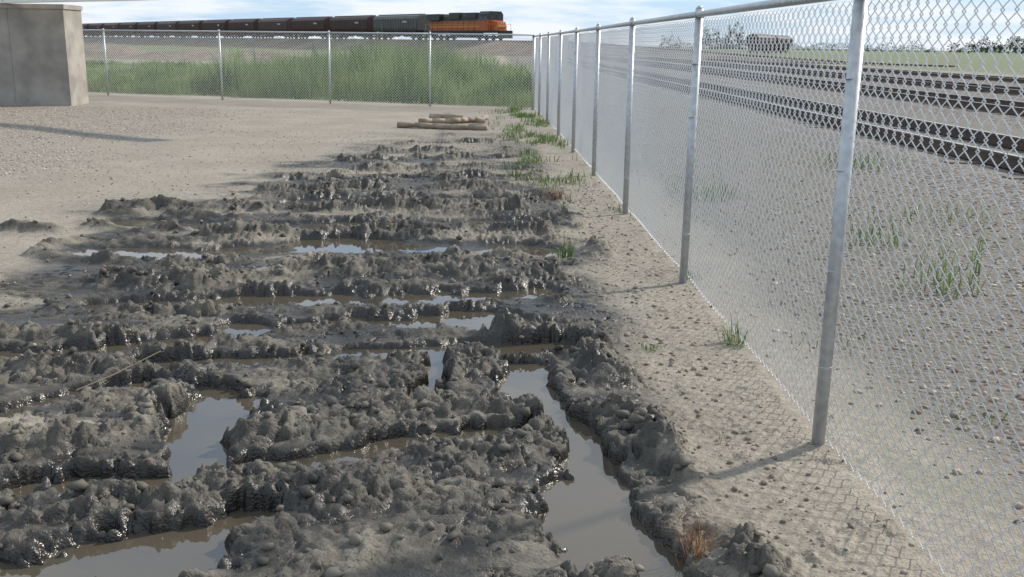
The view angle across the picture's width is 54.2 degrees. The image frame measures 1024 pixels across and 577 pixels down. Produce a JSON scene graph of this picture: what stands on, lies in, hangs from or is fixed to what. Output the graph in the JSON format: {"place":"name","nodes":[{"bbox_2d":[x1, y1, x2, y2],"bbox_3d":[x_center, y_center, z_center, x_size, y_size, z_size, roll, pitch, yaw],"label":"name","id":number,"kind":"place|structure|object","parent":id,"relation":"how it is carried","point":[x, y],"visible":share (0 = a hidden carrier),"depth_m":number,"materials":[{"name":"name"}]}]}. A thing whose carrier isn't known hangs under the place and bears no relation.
{"place":"outdoors","nodes":[
{"label":"outdoors","id":0,"kind":"place"},
{"bbox_2d":[88,66,139,70],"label":"pond","id":1,"kind":"structure","parent":0,"point":[115,67],"depth_m":57.03,"materials":[{"name":"grey liquid"}]},
{"bbox_2d":[0,105,320,209],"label":"gravel","id":2,"kind":"structure","parent":0,"point":[138,116],"depth_m":19.01,"materials":[{"name":"grey gravel"}]},
{"bbox_2d":[85,21,549,107],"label":"tall grass","id":3,"kind":"structure","parent":0,"point":[513,76],"depth_m":30.83,"materials":[{"name":"green plant"}]},
{"bbox_2d":[0,44,1023,576],"bbox_3d":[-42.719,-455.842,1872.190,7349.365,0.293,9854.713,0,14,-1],"label":"ground","id":4,"kind":"structure","parent":0,"point":[74,438],"depth_m":5.36,"materials":[{"name":"soil"}]},
{"bbox_2d":[0,3,88,105],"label":"concrete pier","id":5,"kind":"structure","parent":4,"relation":"on","point":[42,58],"depth_m":24.28,"materials":[{"name":"grey concrete"}]},
{"bbox_2d":[0,0,140,2],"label":"beam","id":6,"kind":"structure","parent":5,"relation":"on","point":[24,1],"depth_m":22.80,"materials":[{"name":"beige paint"}]},
{"bbox_2d":[76,351,160,390],"bbox_3d":[-1.857,0.385,4.774,0.057,0.103,0.457,11,17,35],"label":"dry twig","id":7,"kind":"object","parent":4,"relation":"on","point":[117,372],"visible":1,"depth_m":4.76,"materials":[{"name":"brown wood"}]},
{"bbox_2d":[84,43,324,62],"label":"dirt mound","id":8,"kind":"object","parent":4,"relation":"on","point":[130,53],"visible":0.38,"depth_m":85.00,"materials":[{"name":"soil"}]},
{"bbox_2d":[83,28,534,107],"bbox_3d":[-9.220,-6.284,28.210,20.535,2.007,0.595,5,14,18],"label":"chain link fence","id":9,"kind":"object","parent":4,"relation":"on","point":[103,30],"visible":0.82,"depth_m":26.80,"materials":[{"name":"silver metal"}]},
{"bbox_2d":[0,197,689,576],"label":"puddle water","id":10,"kind":"structure","parent":4,"relation":"on","point":[588,519],"depth_m":4.09,"materials":[{"name":"brown liquid"}]},
{"bbox_2d":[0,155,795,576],"bbox_3d":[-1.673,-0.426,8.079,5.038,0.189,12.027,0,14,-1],"label":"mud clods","id":11,"kind":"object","parent":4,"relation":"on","point":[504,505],"visible":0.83,"depth_m":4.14,"materials":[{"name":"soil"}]},
{"bbox_2d":[397,122,487,129],"bbox_3d":[-1.357,-3.136,19.363,1.842,0.119,0.126,5,14,16],"label":"wooden post","id":12,"kind":"object","parent":4,"relation":"on","point":[439,126],"visible":0.98,"depth_m":19.32,"materials":[{"name":"brown wood"}]},
{"bbox_2d":[429,113,464,117],"bbox_3d":[-1.381,-3.633,21.274,0.992,0.183,0.178,13,18,41],"label":"wooden post","id":13,"kind":"object","parent":4,"relation":"on","point":[433,115],"visible":0.53,"depth_m":21.23,"materials":[{"name":"brown wood"}]},
{"bbox_2d":[418,117,484,123],"bbox_3d":[-1.232,-3.449,20.546,1.376,0.143,0.135,-2,14,-10],"label":"wooden post","id":14,"kind":"object","parent":4,"relation":"on","point":[446,120],"visible":0.79,"depth_m":20.48,"materials":[{"name":"brown wood"}]},
{"bbox_2d":[450,115,488,122],"bbox_3d":[-0.861,-3.475,20.499,0.102,0.128,1.309,9,16,30],"label":"wooden post","id":15,"kind":"object","parent":14,"relation":"on","point":[463,119],"visible":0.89,"depth_m":20.32,"materials":[{"name":"brown wood"}]},
{"bbox_2d":[1,129,914,576],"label":"dirt crumbs","id":16,"kind":"object","parent":4,"relation":"on","point":[697,515],"visible":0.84,"depth_m":5.30,"materials":[{"name":"soil"}]},
{"bbox_2d":[83,37,931,66],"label":"railway embankment","id":17,"kind":"structure","parent":4,"relation":"on","point":[509,49],"depth_m":180.60,"materials":[{"name":"gravel"}]},
{"bbox_2d":[131,37,957,66],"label":"railroad track","id":18,"kind":"structure","parent":17,"relation":"on","point":[613,45],"depth_m":128.01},
{"bbox_2d":[82,23,91,36],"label":"hopper car","id":19,"kind":"object","parent":18,"relation":"on","point":[85,25],"visible":0.36,"depth_m":345.91,"materials":[{"name":"paint"}]},
{"bbox_2d":[88,23,106,36],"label":"hopper car","id":20,"kind":"object","parent":18,"relation":"on","point":[95,26],"visible":0.57,"depth_m":336.21,"materials":[{"name":"paint"}]},
{"bbox_2d":[103,22,122,36],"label":"hopper car","id":21,"kind":"object","parent":18,"relation":"on","point":[113,26],"visible":0.65,"depth_m":321.21,"materials":[{"name":"paint"}]},
{"bbox_2d":[119,22,142,36],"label":"hopper car","id":22,"kind":"object","parent":18,"relation":"on","point":[128,26],"visible":0.66,"depth_m":307.72,"materials":[{"name":"paint"}]},
{"bbox_2d":[137,21,162,36],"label":"hopper car","id":23,"kind":"object","parent":18,"relation":"on","point":[147,25],"visible":0.73,"depth_m":293.34,"materials":[{"name":"paint"}]},
{"bbox_2d":[157,21,181,37],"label":"hopper car","id":24,"kind":"object","parent":18,"relation":"on","point":[167,25],"visible":0.62,"depth_m":279.40,"materials":[{"name":"paint"}]},
{"bbox_2d":[178,20,207,37],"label":"hopper car","id":25,"kind":"object","parent":18,"relation":"on","point":[191,25],"visible":0.65,"depth_m":265.43,"materials":[{"name":"paint"}]},
{"bbox_2d":[202,19,232,37],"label":"hopper car","id":26,"kind":"object","parent":18,"relation":"on","point":[216,25],"visible":0.69,"depth_m":251.26,"materials":[{"name":"paint"}]},
{"bbox_2d":[228,18,262,38],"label":"hopper car","id":27,"kind":"object","parent":18,"relation":"on","point":[242,24],"visible":0.72,"depth_m":237.56,"materials":[{"name":"paint"}]},
{"bbox_2d":[258,17,295,38],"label":"hopper car","id":28,"kind":"object","parent":18,"relation":"on","point":[274,24],"visible":0.76,"depth_m":223.56,"materials":[{"name":"paint"}]},
{"bbox_2d":[291,16,333,38],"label":"hopper car","id":29,"kind":"object","parent":18,"relation":"on","point":[314,24],"visible":0.75,"depth_m":209.57,"materials":[{"name":"paint"}]},
{"bbox_2d":[329,15,377,38],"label":"hopper car","id":30,"kind":"object","parent":18,"relation":"on","point":[360,23],"visible":0.77,"depth_m":195.51,"materials":[{"name":"paint"}]},
{"bbox_2d":[373,14,429,39],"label":"hopper car","id":31,"kind":"object","parent":18,"relation":"on","point":[411,23],"visible":0.79,"depth_m":180.98,"materials":[{"name":"paint"}]},
{"bbox_2d":[424,11,512,40],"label":"locomotive","id":32,"kind":"object","parent":18,"relation":"on","point":[485,22],"visible":0.88,"depth_m":164.82,"materials":[{"name":"paint"}]},
{"bbox_2d":[458,106,640,215],"bbox_3d":[0.284,-2.726,17.651,2.246,0.219,16.500,0,14,-1],"label":"grass strip","id":33,"kind":"object","parent":4,"relation":"on","point":[518,128],"depth_m":16.68,"materials":[{"name":"green plant"}]},
{"bbox_2d":[543,187,573,201],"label":"dead weed","id":34,"kind":"object","parent":4,"relation":"on","point":[563,191],"visible":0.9,"depth_m":10.57,"materials":[{"name":"plant"}]},
{"bbox_2d":[96,22,1023,53],"bbox_3d":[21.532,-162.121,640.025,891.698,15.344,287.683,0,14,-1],"label":"distant trees","id":35,"kind":"object","parent":4,"relation":"on","point":[1000,48],"visible":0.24,"depth_m":590.06,"materials":[{"name":"green plant"}]},
{"bbox_2d":[554,237,580,258],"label":"weed","id":36,"kind":"object","parent":4,"relation":"on","point":[569,251],"visible":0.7,"depth_m":7.75,"materials":[{"name":"green plant"}]},
{"bbox_2d":[607,203,629,211],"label":"weed","id":37,"kind":"object","parent":4,"relation":"on","point":[619,208],"visible":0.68,"depth_m":9.98,"materials":[{"name":"green plant"}]},
{"bbox_2d":[639,342,665,351],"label":"weed","id":38,"kind":"object","parent":4,"relation":"on","point":[646,346],"visible":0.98,"depth_m":5.45,"materials":[{"name":"green plant"}]},
{"bbox_2d":[673,268,701,280],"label":"weed","id":39,"kind":"object","parent":4,"relation":"on","point":[690,277],"visible":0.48,"depth_m":7.11,"materials":[{"name":"green plant"}]},
{"bbox_2d":[655,510,739,566],"bbox_3d":[0.618,0.819,3.285,0.334,0.276,0.297,-5,15,-21],"label":"dead weed","id":40,"kind":"object","parent":4,"relation":"on","point":[698,550],"visible":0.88,"depth_m":3.23,"materials":[{"name":"brown plant"}]},
{"bbox_2d":[662,169,740,201],"bbox_3d":[2.092,-1.181,11.121,1.027,0.336,0.812,6,15,21],"label":"weed","id":41,"kind":"object","parent":4,"relation":"on","point":[708,189],"visible":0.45,"depth_m":11.03,"materials":[{"name":"green plant"}]},
{"bbox_2d":[711,313,747,347],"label":"weed","id":42,"kind":"object","parent":4,"relation":"on","point":[732,340],"visible":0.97,"depth_m":5.56,"materials":[{"name":"green plant"}]},
{"bbox_2d":[745,34,774,52],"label":"hopper car","id":43,"kind":"object","parent":4,"relation":"on","point":[761,38],"visible":0.55,"depth_m":239.47,"materials":[{"name":"paint"}]},
{"bbox_2d":[529,56,1023,214],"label":"railroad track","id":44,"kind":"structure","parent":4,"relation":"on","point":[1009,186],"depth_m":16.52,"materials":[{"name":"grey gravel"}]},
{"bbox_2d":[531,0,1023,576],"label":"chain link fence","id":45,"kind":"object","parent":4,"relation":"on","point":[545,82],"visible":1,"depth_m":4.57,"materials":[{"name":"silver metal"}]},
{"bbox_2d":[770,35,792,52],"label":"hopper car","id":46,"kind":"object","parent":4,"relation":"on","point":[785,41],"visible":0.4,"depth_m":258.47,"materials":[{"name":"paint"}]},
{"bbox_2d":[580,56,1023,128],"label":"railroad track","id":47,"kind":"structure","parent":4,"relation":"on","point":[1010,113],"depth_m":30.80,"materials":[{"name":"grey gravel"}]},
{"bbox_2d":[634,57,1023,101],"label":"railroad track","id":48,"kind":"structure","parent":4,"relation":"on","point":[1013,93],"depth_m":44.78,"materials":[{"name":"grey gravel"}]},
{"bbox_2d":[791,321,867,355],"bbox_3d":[1.729,0.254,5.535,0.366,0.178,0.550,11,17,37],"label":"weed","id":49,"kind":"object","parent":4,"relation":"on","point":[836,340],"visible":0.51,"depth_m":5.54,"materials":[{"name":"green plant"}]},
{"bbox_2d":[810,147,907,172],"bbox_3d":[4.861,-1.856,14.042,1.404,0.347,1.407,4,14,14],"label":"weed","id":50,"kind":"object","parent":4,"relation":"on","point":[855,161],"visible":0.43,"depth_m":13.97,"materials":[{"name":"green plant"}]},
{"bbox_2d":[703,58,1023,86],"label":"railroad track","id":51,"kind":"structure","parent":4,"relation":"on","point":[980,79],"depth_m":61.15,"materials":[{"name":"grey"}]},
{"bbox_2d":[848,195,909,248],"bbox_3d":[3.090,-0.582,8.455,0.696,0.470,0.900,8,16,29],"label":"weed","id":52,"kind":"object","parent":4,"relation":"on","point":[879,229],"visible":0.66,"depth_m":8.52,"materials":[{"name":"green plant"}]},
{"bbox_2d":[876,211,1019,297],"bbox_3d":[2.948,-0.255,6.766,0.902,0.605,1.029,-11,18,-41],"label":"weed","id":53,"kind":"object","parent":4,"relation":"on","point":[949,281],"visible":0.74,"depth_m":6.78,"materials":[{"name":"green plant"}]},
{"bbox_2d":[901,199,1000,229],"bbox_3d":[4.188,-0.763,9.629,1.093,0.291,1.186,0,14,-1],"label":"weed","id":54,"kind":"object","parent":4,"relation":"on","point":[957,213],"visible":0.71,"depth_m":9.67,"materials":[{"name":"green plant"}]},
{"bbox_2d":[941,395,1020,423],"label":"weed","id":55,"kind":"object","parent":4,"relation":"on","point":[974,413],"visible":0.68,"depth_m":4.46,"materials":[{"name":"green plant"}]},
{"bbox_2d":[15,0,1023,51],"label":"sky","id":56,"kind":"structure","parent":0,"point":[536,17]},
{"bbox_2d":[565,104,1023,522],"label":"ballast gravel","id":57,"kind":"structure","parent":0,"point":[1020,505],"depth_m":7.88,"materials":[{"name":"grey gravel"}]}
]}

